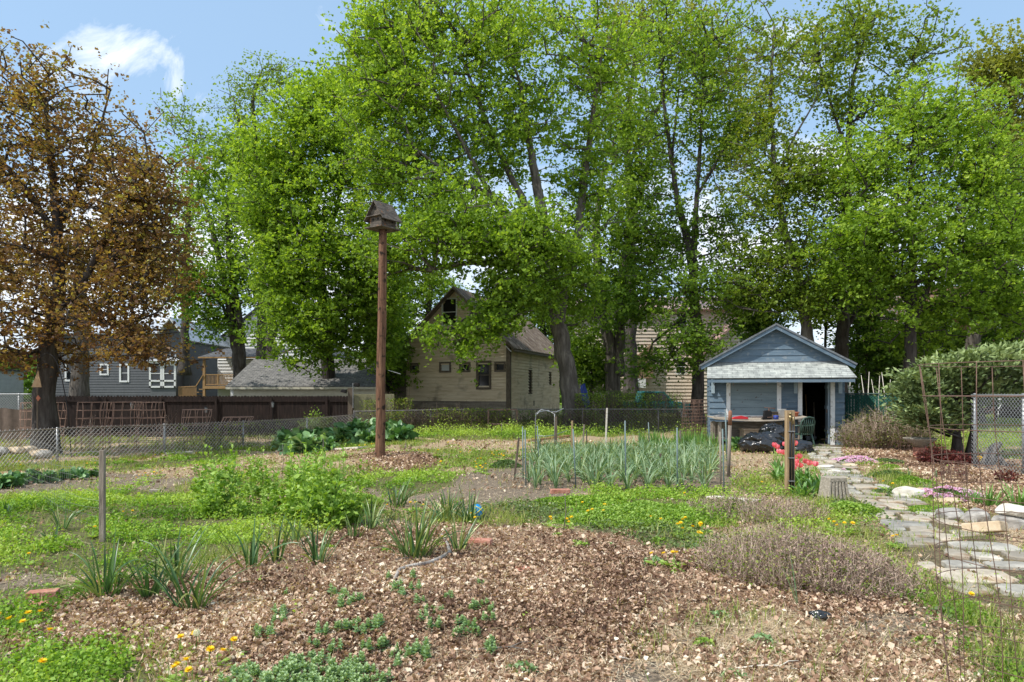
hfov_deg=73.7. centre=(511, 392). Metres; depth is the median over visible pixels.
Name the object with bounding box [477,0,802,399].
tree
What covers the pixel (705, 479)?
garlic plant
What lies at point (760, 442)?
garbage bag
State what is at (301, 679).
mint sprig
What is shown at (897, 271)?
maple tree
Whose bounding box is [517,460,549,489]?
garlic plant
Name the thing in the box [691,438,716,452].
garlic plant
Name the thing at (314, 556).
daffodil clump
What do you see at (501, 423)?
metal rack
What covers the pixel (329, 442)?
rhubarb plant
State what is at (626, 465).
garlic plant
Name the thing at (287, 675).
mint sprig
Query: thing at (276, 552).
daffodil clump
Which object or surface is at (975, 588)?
flagstone
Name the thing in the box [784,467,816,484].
tulip foliage
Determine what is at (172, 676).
dandelion
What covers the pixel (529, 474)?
garlic plant
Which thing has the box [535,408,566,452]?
wire hoop
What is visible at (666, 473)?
garlic plant
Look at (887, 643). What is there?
dry twig
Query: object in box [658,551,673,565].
dandelion
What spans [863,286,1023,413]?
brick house
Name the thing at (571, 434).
garden stake
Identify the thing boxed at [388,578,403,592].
mint sprig
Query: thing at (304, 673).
mint sprig
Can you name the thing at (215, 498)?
mustard plant
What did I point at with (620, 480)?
garlic plant
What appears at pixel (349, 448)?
board
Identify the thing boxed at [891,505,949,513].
stonecrop mat
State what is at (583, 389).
tarp
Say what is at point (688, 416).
wire roll
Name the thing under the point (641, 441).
garlic plant
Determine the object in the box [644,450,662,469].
garlic plant
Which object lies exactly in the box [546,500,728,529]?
chickweed mound
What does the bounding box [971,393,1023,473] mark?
silver fence
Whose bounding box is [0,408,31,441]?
fabric screen
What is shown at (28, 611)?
dandelion
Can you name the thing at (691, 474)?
garlic plant
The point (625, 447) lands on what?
garden stake
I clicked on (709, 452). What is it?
garlic plant
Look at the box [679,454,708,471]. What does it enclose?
garlic plant
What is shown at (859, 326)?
sapling
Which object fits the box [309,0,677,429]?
maple tree
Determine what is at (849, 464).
garden rock
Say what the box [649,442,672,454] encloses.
garlic plant
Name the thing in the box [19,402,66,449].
wire cage
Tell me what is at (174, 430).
dry weed
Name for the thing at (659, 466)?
garlic plant
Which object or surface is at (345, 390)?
floodlight
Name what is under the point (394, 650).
mint sprig
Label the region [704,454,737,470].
garlic plant
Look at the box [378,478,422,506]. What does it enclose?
daffodil clump
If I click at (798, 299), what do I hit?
tall tree
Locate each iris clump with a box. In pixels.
[648,428,657,441]
[693,431,702,447]
[706,435,718,448]
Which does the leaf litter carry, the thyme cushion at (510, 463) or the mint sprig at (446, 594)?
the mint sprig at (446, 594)
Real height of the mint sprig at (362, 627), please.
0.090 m
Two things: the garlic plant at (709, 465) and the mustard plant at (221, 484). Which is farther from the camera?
the garlic plant at (709, 465)
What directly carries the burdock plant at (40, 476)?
on the ground at (540, 493)
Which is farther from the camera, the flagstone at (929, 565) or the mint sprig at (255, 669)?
the flagstone at (929, 565)
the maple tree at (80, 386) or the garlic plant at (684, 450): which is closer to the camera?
the garlic plant at (684, 450)
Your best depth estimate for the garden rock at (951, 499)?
9.52 m
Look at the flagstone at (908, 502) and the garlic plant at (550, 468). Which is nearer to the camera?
the flagstone at (908, 502)
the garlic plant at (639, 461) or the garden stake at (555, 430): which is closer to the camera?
the garlic plant at (639, 461)
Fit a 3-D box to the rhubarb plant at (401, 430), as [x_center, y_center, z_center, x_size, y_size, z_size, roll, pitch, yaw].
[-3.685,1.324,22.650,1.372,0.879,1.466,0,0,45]
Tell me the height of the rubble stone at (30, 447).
0.222 m
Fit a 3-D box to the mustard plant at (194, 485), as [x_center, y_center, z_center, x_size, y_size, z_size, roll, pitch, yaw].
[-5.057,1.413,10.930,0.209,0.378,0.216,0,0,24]
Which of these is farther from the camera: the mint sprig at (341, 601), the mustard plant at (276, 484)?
the mustard plant at (276, 484)
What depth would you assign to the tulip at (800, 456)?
11.38 m
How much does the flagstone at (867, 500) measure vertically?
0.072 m
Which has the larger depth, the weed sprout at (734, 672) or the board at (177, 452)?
the board at (177, 452)
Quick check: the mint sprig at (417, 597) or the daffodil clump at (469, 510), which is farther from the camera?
the daffodil clump at (469, 510)
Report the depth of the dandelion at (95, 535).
7.25 m
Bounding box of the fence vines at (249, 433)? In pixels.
[157,413,372,450]
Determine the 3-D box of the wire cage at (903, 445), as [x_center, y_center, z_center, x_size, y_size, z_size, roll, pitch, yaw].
[10.292,1.367,17.774,0.428,0.368,0.414,0,0,0]
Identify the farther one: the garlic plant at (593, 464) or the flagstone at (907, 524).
the garlic plant at (593, 464)
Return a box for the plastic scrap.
[808,610,830,620]
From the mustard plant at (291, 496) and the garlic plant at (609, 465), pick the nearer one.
the mustard plant at (291, 496)
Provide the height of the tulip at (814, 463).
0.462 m
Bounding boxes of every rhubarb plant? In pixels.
[270,426,303,450]
[279,429,328,454]
[302,426,335,438]
[322,425,351,442]
[324,436,339,450]
[333,418,367,438]
[347,417,375,430]
[347,424,386,444]
[371,419,397,428]
[385,420,419,441]
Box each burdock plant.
[0,470,26,488]
[0,474,16,488]
[14,468,42,483]
[26,469,57,482]
[52,468,73,481]
[69,466,89,479]
[84,468,98,476]
[725,436,739,449]
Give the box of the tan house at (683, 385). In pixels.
[567,297,748,412]
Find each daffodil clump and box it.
[0,500,13,514]
[27,528,159,598]
[38,527,57,541]
[48,504,87,530]
[116,534,188,599]
[122,530,260,610]
[133,517,218,581]
[212,519,296,567]
[249,512,310,562]
[265,511,314,544]
[289,515,348,564]
[343,511,366,538]
[356,494,388,529]
[365,492,475,560]
[377,509,396,529]
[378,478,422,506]
[415,484,475,520]
[442,506,483,551]
[443,482,488,522]
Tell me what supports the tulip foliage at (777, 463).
on the ground at (540, 493)
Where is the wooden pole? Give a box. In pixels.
[375,229,399,457]
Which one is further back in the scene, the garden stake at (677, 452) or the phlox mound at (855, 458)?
the phlox mound at (855, 458)
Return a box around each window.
[65,364,71,380]
[99,364,108,374]
[119,364,128,381]
[147,357,183,396]
[410,363,418,372]
[439,362,450,372]
[441,297,456,325]
[459,362,470,371]
[476,360,491,388]
[494,362,505,371]
[528,368,531,393]
[675,358,686,374]
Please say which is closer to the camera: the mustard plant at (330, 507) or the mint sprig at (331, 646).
the mint sprig at (331, 646)
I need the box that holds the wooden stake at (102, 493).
[99,450,105,541]
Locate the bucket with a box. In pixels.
[777,409,785,417]
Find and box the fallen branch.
[393,533,451,579]
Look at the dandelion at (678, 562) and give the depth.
5.94 m
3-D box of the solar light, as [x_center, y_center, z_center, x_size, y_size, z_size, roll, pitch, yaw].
[-9.459,1.125,27.000,0.130,1.564,0.124,0,0,0]
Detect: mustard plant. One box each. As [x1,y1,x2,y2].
[188,452,217,501]
[188,474,199,491]
[194,465,224,516]
[200,442,242,505]
[216,445,241,487]
[228,453,261,496]
[228,483,255,516]
[244,446,266,482]
[248,455,280,500]
[259,485,281,518]
[260,451,301,506]
[275,475,309,523]
[276,442,320,515]
[281,447,304,491]
[292,444,336,483]
[295,459,338,525]
[296,433,340,516]
[300,446,326,477]
[313,443,369,516]
[314,452,361,529]
[335,466,370,524]
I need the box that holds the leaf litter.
[0,439,1023,681]
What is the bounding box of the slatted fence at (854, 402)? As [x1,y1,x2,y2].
[844,392,919,443]
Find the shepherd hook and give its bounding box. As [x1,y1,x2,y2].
[39,352,71,457]
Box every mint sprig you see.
[217,671,251,681]
[229,659,252,678]
[231,674,251,681]
[236,661,255,676]
[242,673,252,681]
[247,664,259,677]
[253,622,275,638]
[254,664,261,678]
[256,670,270,680]
[259,670,268,681]
[265,671,284,681]
[271,603,289,615]
[271,611,286,623]
[272,666,284,676]
[277,660,296,672]
[277,668,289,680]
[279,655,297,666]
[282,674,296,681]
[285,657,308,673]
[289,669,309,681]
[289,674,304,681]
[292,651,324,671]
[293,652,304,662]
[305,649,326,663]
[307,636,320,647]
[308,662,318,673]
[309,672,316,681]
[314,620,329,638]
[314,675,332,681]
[315,665,326,674]
[315,673,344,681]
[325,653,337,668]
[325,662,338,675]
[325,664,335,678]
[326,638,342,655]
[327,583,346,595]
[330,664,344,677]
[332,618,350,632]
[336,591,349,599]
[336,666,348,681]
[337,595,351,609]
[340,659,369,671]
[340,664,355,676]
[344,616,360,629]
[345,657,355,668]
[347,650,363,662]
[347,658,377,673]
[347,666,365,677]
[348,669,359,680]
[349,592,364,603]
[351,651,365,663]
[352,622,367,635]
[356,674,365,681]
[359,637,374,653]
[365,614,379,627]
[368,613,384,630]
[370,670,378,681]
[374,672,384,681]
[376,633,391,650]
[380,667,393,681]
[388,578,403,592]
[388,642,402,657]
[392,652,405,665]
[397,586,405,597]
[402,641,419,659]
[409,579,421,590]
[410,569,415,579]
[412,593,425,604]
[414,636,431,652]
[417,609,429,620]
[419,644,431,660]
[426,615,441,629]
[431,605,443,612]
[441,590,453,598]
[451,625,463,637]
[454,614,466,626]
[459,624,481,636]
[465,617,477,630]
[468,602,479,609]
[470,598,489,607]
[479,611,495,620]
[483,639,496,653]
[486,601,494,614]
[488,634,495,644]
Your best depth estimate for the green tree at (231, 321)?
41.40 m
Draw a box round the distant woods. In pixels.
[0,348,561,407]
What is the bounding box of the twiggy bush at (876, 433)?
[824,399,940,449]
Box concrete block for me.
[818,476,849,500]
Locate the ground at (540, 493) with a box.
[0,405,1023,681]
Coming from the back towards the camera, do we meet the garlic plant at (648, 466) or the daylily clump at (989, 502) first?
the garlic plant at (648, 466)
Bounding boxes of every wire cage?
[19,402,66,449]
[74,402,112,451]
[99,402,142,450]
[134,402,164,450]
[178,409,212,445]
[209,416,253,446]
[898,438,912,450]
[917,360,1023,681]
[940,461,967,481]
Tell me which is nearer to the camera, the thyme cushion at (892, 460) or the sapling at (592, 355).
the thyme cushion at (892, 460)
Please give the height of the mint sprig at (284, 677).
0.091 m
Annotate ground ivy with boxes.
[0,443,1023,681]
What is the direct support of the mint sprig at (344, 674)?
on the ground at (540, 493)
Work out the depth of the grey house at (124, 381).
51.98 m
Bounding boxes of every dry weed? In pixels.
[2,426,24,446]
[72,415,98,452]
[154,413,181,449]
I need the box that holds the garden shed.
[699,323,857,447]
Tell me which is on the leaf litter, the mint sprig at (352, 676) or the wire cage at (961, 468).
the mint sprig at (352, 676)
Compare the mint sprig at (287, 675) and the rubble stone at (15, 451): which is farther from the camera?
the rubble stone at (15, 451)
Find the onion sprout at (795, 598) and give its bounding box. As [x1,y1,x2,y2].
[781,554,797,604]
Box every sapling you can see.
[355,274,424,401]
[545,310,640,417]
[709,271,807,341]
[786,242,855,347]
[826,280,921,404]
[829,226,908,391]
[848,327,963,410]
[878,294,1000,393]
[952,316,1023,420]
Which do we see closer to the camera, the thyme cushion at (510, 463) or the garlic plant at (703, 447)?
the thyme cushion at (510, 463)
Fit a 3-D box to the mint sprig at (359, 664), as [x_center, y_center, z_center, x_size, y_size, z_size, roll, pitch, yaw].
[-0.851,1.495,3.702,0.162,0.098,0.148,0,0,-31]
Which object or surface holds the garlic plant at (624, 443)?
on the ground at (540, 493)
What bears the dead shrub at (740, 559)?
on the ground at (540, 493)
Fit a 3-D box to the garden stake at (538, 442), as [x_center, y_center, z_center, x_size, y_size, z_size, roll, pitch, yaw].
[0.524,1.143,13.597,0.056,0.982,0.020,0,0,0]
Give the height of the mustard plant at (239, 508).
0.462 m
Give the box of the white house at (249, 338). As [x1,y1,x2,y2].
[221,306,353,358]
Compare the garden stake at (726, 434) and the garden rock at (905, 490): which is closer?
the garden rock at (905, 490)
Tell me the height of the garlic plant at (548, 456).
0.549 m
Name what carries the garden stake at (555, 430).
on the ground at (540, 493)
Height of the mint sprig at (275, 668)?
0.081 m
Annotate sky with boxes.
[0,0,1023,350]
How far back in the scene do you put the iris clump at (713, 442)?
18.60 m
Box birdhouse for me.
[364,199,401,232]
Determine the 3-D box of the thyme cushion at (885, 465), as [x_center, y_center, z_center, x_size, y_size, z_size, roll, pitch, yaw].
[7.657,1.497,13.772,0.456,0.149,0.363,0,0,0]
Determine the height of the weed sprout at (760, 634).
0.066 m
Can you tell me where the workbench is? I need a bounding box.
[707,415,806,446]
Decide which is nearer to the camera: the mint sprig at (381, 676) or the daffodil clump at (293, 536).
the mint sprig at (381, 676)
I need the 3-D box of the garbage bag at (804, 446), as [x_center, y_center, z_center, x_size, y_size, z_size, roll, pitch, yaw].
[7.312,1.389,17.617,0.930,0.411,0.684,0,0,20]
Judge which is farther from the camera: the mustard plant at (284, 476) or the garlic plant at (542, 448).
the garlic plant at (542, 448)
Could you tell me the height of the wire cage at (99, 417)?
1.639 m
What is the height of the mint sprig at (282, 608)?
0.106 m
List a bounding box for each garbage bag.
[737,431,784,452]
[760,422,784,437]
[783,439,814,453]
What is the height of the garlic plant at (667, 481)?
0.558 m
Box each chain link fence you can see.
[0,393,31,409]
[0,414,357,466]
[353,408,696,431]
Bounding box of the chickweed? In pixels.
[0,415,1023,681]
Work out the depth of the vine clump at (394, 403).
28.58 m
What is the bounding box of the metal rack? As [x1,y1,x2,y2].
[487,409,517,427]
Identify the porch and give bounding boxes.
[178,348,291,396]
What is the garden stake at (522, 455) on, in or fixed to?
on the ground at (540, 493)
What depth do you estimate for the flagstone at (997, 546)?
6.75 m
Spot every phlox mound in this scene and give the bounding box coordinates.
[831,455,879,462]
[921,485,985,501]
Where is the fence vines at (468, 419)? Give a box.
[367,400,515,431]
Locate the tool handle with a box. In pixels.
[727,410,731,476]
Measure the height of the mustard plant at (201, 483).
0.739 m
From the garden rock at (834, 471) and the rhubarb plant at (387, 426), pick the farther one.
the rhubarb plant at (387, 426)
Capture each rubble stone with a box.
[0,446,9,455]
[8,447,24,453]
[24,446,37,452]
[36,450,52,457]
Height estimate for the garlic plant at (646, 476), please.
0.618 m
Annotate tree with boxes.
[0,24,224,454]
[0,186,217,396]
[134,78,225,375]
[151,114,276,378]
[187,48,313,358]
[198,48,428,382]
[202,133,336,358]
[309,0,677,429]
[389,261,470,334]
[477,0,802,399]
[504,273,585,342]
[564,47,709,422]
[599,0,797,425]
[687,0,860,341]
[752,0,993,392]
[786,55,1023,378]
[917,116,1023,423]
[937,17,1023,417]
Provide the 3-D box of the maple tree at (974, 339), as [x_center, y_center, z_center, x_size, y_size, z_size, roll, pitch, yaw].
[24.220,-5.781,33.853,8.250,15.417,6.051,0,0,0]
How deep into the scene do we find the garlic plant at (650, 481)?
11.01 m
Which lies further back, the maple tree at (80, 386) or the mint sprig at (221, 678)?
the maple tree at (80, 386)
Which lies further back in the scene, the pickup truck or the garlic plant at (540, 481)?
the pickup truck
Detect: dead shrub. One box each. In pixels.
[676,509,892,593]
[685,489,833,524]
[758,531,938,603]
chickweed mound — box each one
[531,494,627,507]
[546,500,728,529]
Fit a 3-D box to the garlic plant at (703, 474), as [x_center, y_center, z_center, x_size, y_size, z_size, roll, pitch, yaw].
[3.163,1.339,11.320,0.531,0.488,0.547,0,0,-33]
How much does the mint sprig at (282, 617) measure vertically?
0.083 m
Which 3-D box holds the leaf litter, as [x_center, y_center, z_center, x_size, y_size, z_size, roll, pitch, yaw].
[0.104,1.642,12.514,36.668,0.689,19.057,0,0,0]
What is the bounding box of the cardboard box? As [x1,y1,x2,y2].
[739,428,758,436]
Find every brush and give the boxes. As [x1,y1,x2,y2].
[568,382,698,429]
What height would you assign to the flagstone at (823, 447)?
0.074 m
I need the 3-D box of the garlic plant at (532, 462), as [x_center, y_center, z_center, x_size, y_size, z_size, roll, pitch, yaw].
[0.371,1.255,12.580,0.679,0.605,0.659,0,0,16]
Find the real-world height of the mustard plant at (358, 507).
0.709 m
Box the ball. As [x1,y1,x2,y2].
[472,504,483,518]
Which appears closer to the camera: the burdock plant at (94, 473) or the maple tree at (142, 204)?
the burdock plant at (94, 473)
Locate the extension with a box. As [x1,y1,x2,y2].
[0,369,26,409]
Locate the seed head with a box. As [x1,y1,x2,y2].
[193,629,200,647]
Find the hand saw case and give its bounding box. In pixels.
[732,416,747,418]
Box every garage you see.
[225,359,387,396]
[828,348,863,392]
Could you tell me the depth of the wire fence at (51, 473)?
8.89 m
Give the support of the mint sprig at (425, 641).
on the ground at (540, 493)
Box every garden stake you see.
[513,437,519,481]
[522,426,523,479]
[524,430,526,485]
[537,426,538,462]
[555,417,556,444]
[571,421,572,447]
[572,429,576,487]
[605,408,607,441]
[624,421,626,487]
[676,428,677,487]
[719,432,721,489]
[722,429,724,493]
[725,412,726,461]
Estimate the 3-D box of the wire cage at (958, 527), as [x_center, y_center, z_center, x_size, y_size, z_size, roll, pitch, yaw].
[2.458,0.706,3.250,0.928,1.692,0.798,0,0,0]
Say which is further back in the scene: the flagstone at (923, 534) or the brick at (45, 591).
the flagstone at (923, 534)
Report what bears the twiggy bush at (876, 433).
on the ground at (540, 493)
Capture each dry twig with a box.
[458,641,533,650]
[738,660,812,669]
[842,638,916,643]
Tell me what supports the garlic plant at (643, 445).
on the ground at (540, 493)
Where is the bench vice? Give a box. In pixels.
[761,407,774,418]
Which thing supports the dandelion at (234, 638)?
on the ground at (540, 493)
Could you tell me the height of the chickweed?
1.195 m
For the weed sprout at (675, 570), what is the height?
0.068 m
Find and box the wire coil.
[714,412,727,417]
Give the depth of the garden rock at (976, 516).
8.17 m
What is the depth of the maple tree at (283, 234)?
31.88 m
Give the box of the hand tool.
[805,394,810,439]
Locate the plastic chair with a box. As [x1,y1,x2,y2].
[795,416,815,446]
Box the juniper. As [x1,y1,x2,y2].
[872,339,1023,455]
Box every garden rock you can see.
[817,465,834,467]
[828,469,839,473]
[842,463,857,465]
[892,486,924,497]
[934,497,964,504]
[935,508,963,520]
[960,508,990,522]
[991,515,1023,529]
[995,503,1023,517]
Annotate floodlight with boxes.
[340,383,359,407]
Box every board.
[164,451,193,454]
[332,446,366,449]
[527,435,569,441]
[706,495,758,501]
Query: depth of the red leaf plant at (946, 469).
12.72 m
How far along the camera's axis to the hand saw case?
19.49 m
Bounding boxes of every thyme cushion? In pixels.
[489,459,521,468]
[863,488,932,495]
[866,470,909,477]
[875,458,905,463]
[882,463,899,468]
[889,475,937,484]
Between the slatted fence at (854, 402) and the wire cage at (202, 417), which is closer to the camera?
the slatted fence at (854, 402)
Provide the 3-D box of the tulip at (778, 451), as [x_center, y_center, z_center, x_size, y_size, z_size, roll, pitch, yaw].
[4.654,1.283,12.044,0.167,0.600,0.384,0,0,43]
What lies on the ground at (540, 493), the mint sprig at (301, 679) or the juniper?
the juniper
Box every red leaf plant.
[913,441,956,462]
[933,463,968,475]
[938,450,979,464]
[991,467,1022,482]
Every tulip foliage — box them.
[767,458,782,467]
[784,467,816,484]
[787,481,815,496]
[795,476,819,494]
[803,473,834,486]
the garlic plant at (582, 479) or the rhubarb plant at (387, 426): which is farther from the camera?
the rhubarb plant at (387, 426)
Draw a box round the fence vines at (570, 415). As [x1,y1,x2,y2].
[512,404,603,430]
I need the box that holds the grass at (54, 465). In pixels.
[0,413,1023,681]
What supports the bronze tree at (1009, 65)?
on the ground at (540, 493)
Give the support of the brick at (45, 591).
on the ground at (540, 493)
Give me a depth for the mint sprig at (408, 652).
4.02 m
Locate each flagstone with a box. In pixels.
[813,458,851,460]
[814,446,841,448]
[817,468,839,469]
[819,449,831,451]
[824,460,837,463]
[829,453,844,455]
[834,464,856,466]
[836,469,850,473]
[836,474,863,476]
[848,489,862,494]
[850,477,865,480]
[851,469,859,473]
[851,494,893,499]
[854,485,878,489]
[858,499,878,501]
[861,490,886,495]
[862,501,887,509]
[863,480,878,483]
[875,511,897,519]
[878,499,905,503]
[880,519,932,527]
[883,503,908,510]
[884,510,915,514]
[887,524,905,530]
[888,493,906,497]
[890,531,932,537]
[894,498,920,500]
[894,537,944,547]
[901,514,932,522]
[902,500,927,504]
[909,526,943,533]
[916,511,934,516]
[917,561,937,570]
[931,568,1019,583]
[932,533,961,541]
[934,518,960,525]
[941,560,983,567]
[943,548,971,559]
[947,541,1023,551]
[947,583,995,596]
[949,530,985,536]
[968,551,1003,560]
[983,561,1023,569]
[995,583,1023,596]
[1001,551,1023,560]
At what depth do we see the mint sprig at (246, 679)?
3.47 m
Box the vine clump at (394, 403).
[348,385,424,424]
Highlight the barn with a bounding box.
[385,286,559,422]
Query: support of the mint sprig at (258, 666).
on the straw
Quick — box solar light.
[271,401,273,440]
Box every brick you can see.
[26,588,59,598]
[29,600,52,609]
[149,489,160,492]
[468,537,492,545]
[550,488,569,493]
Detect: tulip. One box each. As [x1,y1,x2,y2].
[768,449,780,480]
[770,444,784,472]
[772,442,784,480]
[777,449,784,481]
[796,453,804,483]
[796,460,812,479]
[802,461,818,487]
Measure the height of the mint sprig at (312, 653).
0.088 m
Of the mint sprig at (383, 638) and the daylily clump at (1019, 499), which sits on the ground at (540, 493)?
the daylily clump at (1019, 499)
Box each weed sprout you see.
[503,660,538,674]
[572,540,589,546]
[643,555,664,566]
[650,536,670,545]
[667,565,684,573]
[693,637,717,647]
[710,610,729,617]
[719,668,748,679]
[747,632,775,646]
[764,646,786,657]
[911,634,936,646]
[930,606,953,614]
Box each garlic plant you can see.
[513,449,541,470]
[516,460,534,481]
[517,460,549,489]
[521,438,542,461]
[527,443,551,459]
[528,463,548,484]
[529,439,551,455]
[530,445,566,462]
[531,459,550,478]
[534,452,571,479]
[534,454,560,466]
[536,452,566,472]
[536,457,566,481]
[537,460,565,478]
[541,461,570,488]
[543,440,568,461]
[550,448,578,477]
[551,448,582,469]
[552,451,577,467]
[556,462,578,481]
[561,456,583,474]
[565,445,590,470]
[566,446,590,461]
[568,457,605,485]
[569,463,592,482]
[570,453,589,478]
[574,458,617,488]
[576,438,603,455]
[578,461,608,482]
[580,445,617,472]
[582,453,608,474]
[584,446,604,463]
[585,441,604,458]
[585,443,607,458]
[592,438,618,462]
[594,444,624,466]
[594,452,622,475]
[598,468,622,486]
[600,436,619,456]
[600,438,626,456]
[602,446,632,461]
[602,467,620,481]
[605,463,650,482]
[607,451,635,466]
[607,456,640,481]
[609,443,635,460]
[611,467,643,490]
[612,455,641,478]
[615,448,646,480]
[616,446,642,472]
[617,434,640,455]
[618,466,678,487]
[626,438,656,451]
[627,446,654,476]
[631,435,652,449]
[631,441,655,460]
[636,452,671,482]
[637,451,662,483]
[642,446,668,457]
[642,453,672,480]
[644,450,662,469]
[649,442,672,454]
[654,446,682,465]
[658,457,683,480]
[658,457,688,487]
[658,462,696,484]
[660,459,684,479]
[661,437,679,460]
[665,448,692,467]
[666,459,699,489]
[667,453,702,468]
[671,441,693,455]
[674,446,694,473]
[675,442,698,459]
[678,458,707,482]
[679,452,705,478]
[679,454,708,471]
[682,435,704,454]
[685,460,722,480]
[689,443,707,466]
[689,459,717,487]
[690,452,722,476]
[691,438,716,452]
[691,450,716,470]
[691,466,716,490]
[694,444,718,461]
[694,445,718,468]
[700,454,726,474]
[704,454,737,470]
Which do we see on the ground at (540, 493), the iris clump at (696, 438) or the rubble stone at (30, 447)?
the iris clump at (696, 438)
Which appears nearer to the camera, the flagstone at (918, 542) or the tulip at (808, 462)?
the flagstone at (918, 542)
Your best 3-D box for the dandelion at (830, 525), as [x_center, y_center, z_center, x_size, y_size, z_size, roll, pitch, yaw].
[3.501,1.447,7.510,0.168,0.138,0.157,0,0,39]
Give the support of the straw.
on the ground at (540, 493)
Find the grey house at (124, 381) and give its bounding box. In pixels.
[56,317,230,396]
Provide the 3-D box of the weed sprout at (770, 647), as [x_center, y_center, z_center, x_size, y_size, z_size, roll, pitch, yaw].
[1.584,1.567,4.125,0.165,0.064,0.137,0,0,0]
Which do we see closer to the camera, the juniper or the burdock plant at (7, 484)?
the burdock plant at (7, 484)
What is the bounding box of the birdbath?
[903,437,937,456]
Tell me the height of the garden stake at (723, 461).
1.099 m
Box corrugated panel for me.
[348,388,393,421]
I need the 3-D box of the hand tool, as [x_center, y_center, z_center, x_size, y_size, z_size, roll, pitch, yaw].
[9.320,0.756,21.511,0.141,1.428,0.826,0,0,22]
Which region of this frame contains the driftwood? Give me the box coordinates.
[980,442,1006,465]
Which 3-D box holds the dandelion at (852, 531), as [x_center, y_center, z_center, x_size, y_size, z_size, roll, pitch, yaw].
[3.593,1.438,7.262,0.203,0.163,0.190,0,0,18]
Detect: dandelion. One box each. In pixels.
[2,615,26,636]
[10,619,37,638]
[17,610,39,629]
[19,658,50,681]
[21,552,36,565]
[28,627,61,652]
[85,525,97,537]
[156,661,187,681]
[164,657,202,681]
[164,664,185,681]
[166,634,194,657]
[177,666,202,681]
[189,631,215,649]
[190,645,229,669]
[211,648,230,670]
[215,636,247,657]
[646,552,662,565]
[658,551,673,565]
[662,550,680,564]
[666,550,686,566]
[688,530,704,542]
[823,518,837,528]
[841,521,858,533]
[887,535,904,548]
[957,591,980,605]
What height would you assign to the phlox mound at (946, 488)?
0.231 m
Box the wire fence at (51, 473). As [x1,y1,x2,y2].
[23,438,98,525]
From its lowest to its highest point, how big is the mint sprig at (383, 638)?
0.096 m
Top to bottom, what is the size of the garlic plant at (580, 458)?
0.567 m
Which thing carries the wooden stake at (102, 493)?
on the ground at (540, 493)
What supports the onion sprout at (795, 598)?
on the ground at (540, 493)
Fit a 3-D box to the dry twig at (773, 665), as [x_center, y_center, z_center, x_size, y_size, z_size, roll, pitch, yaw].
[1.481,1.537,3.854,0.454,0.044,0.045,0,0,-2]
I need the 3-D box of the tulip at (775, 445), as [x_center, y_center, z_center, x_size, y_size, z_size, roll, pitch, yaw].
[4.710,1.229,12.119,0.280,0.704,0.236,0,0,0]
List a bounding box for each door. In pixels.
[528,396,534,419]
[824,382,829,443]
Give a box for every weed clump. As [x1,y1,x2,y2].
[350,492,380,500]
[816,500,885,516]
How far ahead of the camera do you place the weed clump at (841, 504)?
8.64 m
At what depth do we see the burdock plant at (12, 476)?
12.05 m
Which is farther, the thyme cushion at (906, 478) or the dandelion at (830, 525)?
the thyme cushion at (906, 478)
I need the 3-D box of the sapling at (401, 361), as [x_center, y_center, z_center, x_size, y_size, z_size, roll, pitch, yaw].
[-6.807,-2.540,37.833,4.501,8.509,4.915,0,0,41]
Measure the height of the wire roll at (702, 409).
1.331 m
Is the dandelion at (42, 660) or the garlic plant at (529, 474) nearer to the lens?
the dandelion at (42, 660)
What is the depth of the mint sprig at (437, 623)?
4.41 m
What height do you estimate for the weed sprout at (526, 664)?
0.080 m
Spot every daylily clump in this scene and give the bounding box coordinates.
[952,487,971,497]
[958,487,985,503]
[964,483,1014,507]
[997,480,1023,505]
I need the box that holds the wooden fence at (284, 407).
[56,396,353,437]
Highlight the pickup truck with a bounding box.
[623,391,689,418]
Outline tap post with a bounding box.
[785,410,815,496]
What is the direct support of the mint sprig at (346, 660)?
on the leaf litter
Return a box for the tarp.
[580,384,590,408]
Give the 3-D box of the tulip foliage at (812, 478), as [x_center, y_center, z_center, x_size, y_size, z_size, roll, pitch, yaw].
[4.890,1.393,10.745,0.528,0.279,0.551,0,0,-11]
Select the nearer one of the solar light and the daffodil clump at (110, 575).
the daffodil clump at (110, 575)
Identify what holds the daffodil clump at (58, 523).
on the ground at (540, 493)
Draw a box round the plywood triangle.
[32,371,41,435]
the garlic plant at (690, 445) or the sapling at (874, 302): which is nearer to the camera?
the garlic plant at (690, 445)
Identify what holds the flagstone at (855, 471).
on the ground at (540, 493)
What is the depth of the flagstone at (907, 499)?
9.80 m
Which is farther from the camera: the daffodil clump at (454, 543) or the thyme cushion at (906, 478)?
the thyme cushion at (906, 478)
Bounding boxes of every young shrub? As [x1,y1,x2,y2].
[204,425,228,448]
[295,407,327,429]
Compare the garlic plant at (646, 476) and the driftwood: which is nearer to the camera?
the garlic plant at (646, 476)
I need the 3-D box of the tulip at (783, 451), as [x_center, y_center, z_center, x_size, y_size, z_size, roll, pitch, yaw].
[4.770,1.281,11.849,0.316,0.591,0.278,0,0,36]
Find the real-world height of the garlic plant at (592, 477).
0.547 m
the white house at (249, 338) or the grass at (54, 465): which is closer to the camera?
the grass at (54, 465)
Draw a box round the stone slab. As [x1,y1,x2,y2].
[961,521,1008,532]
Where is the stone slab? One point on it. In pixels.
(996, 526)
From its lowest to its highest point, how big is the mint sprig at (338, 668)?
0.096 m
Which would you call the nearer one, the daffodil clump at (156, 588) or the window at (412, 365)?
the daffodil clump at (156, 588)
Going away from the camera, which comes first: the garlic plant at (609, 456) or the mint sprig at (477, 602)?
the mint sprig at (477, 602)
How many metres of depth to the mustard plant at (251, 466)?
11.92 m
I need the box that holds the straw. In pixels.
[0,444,1023,681]
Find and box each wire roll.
[681,400,700,437]
[691,400,707,436]
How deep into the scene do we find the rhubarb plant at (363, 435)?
22.49 m

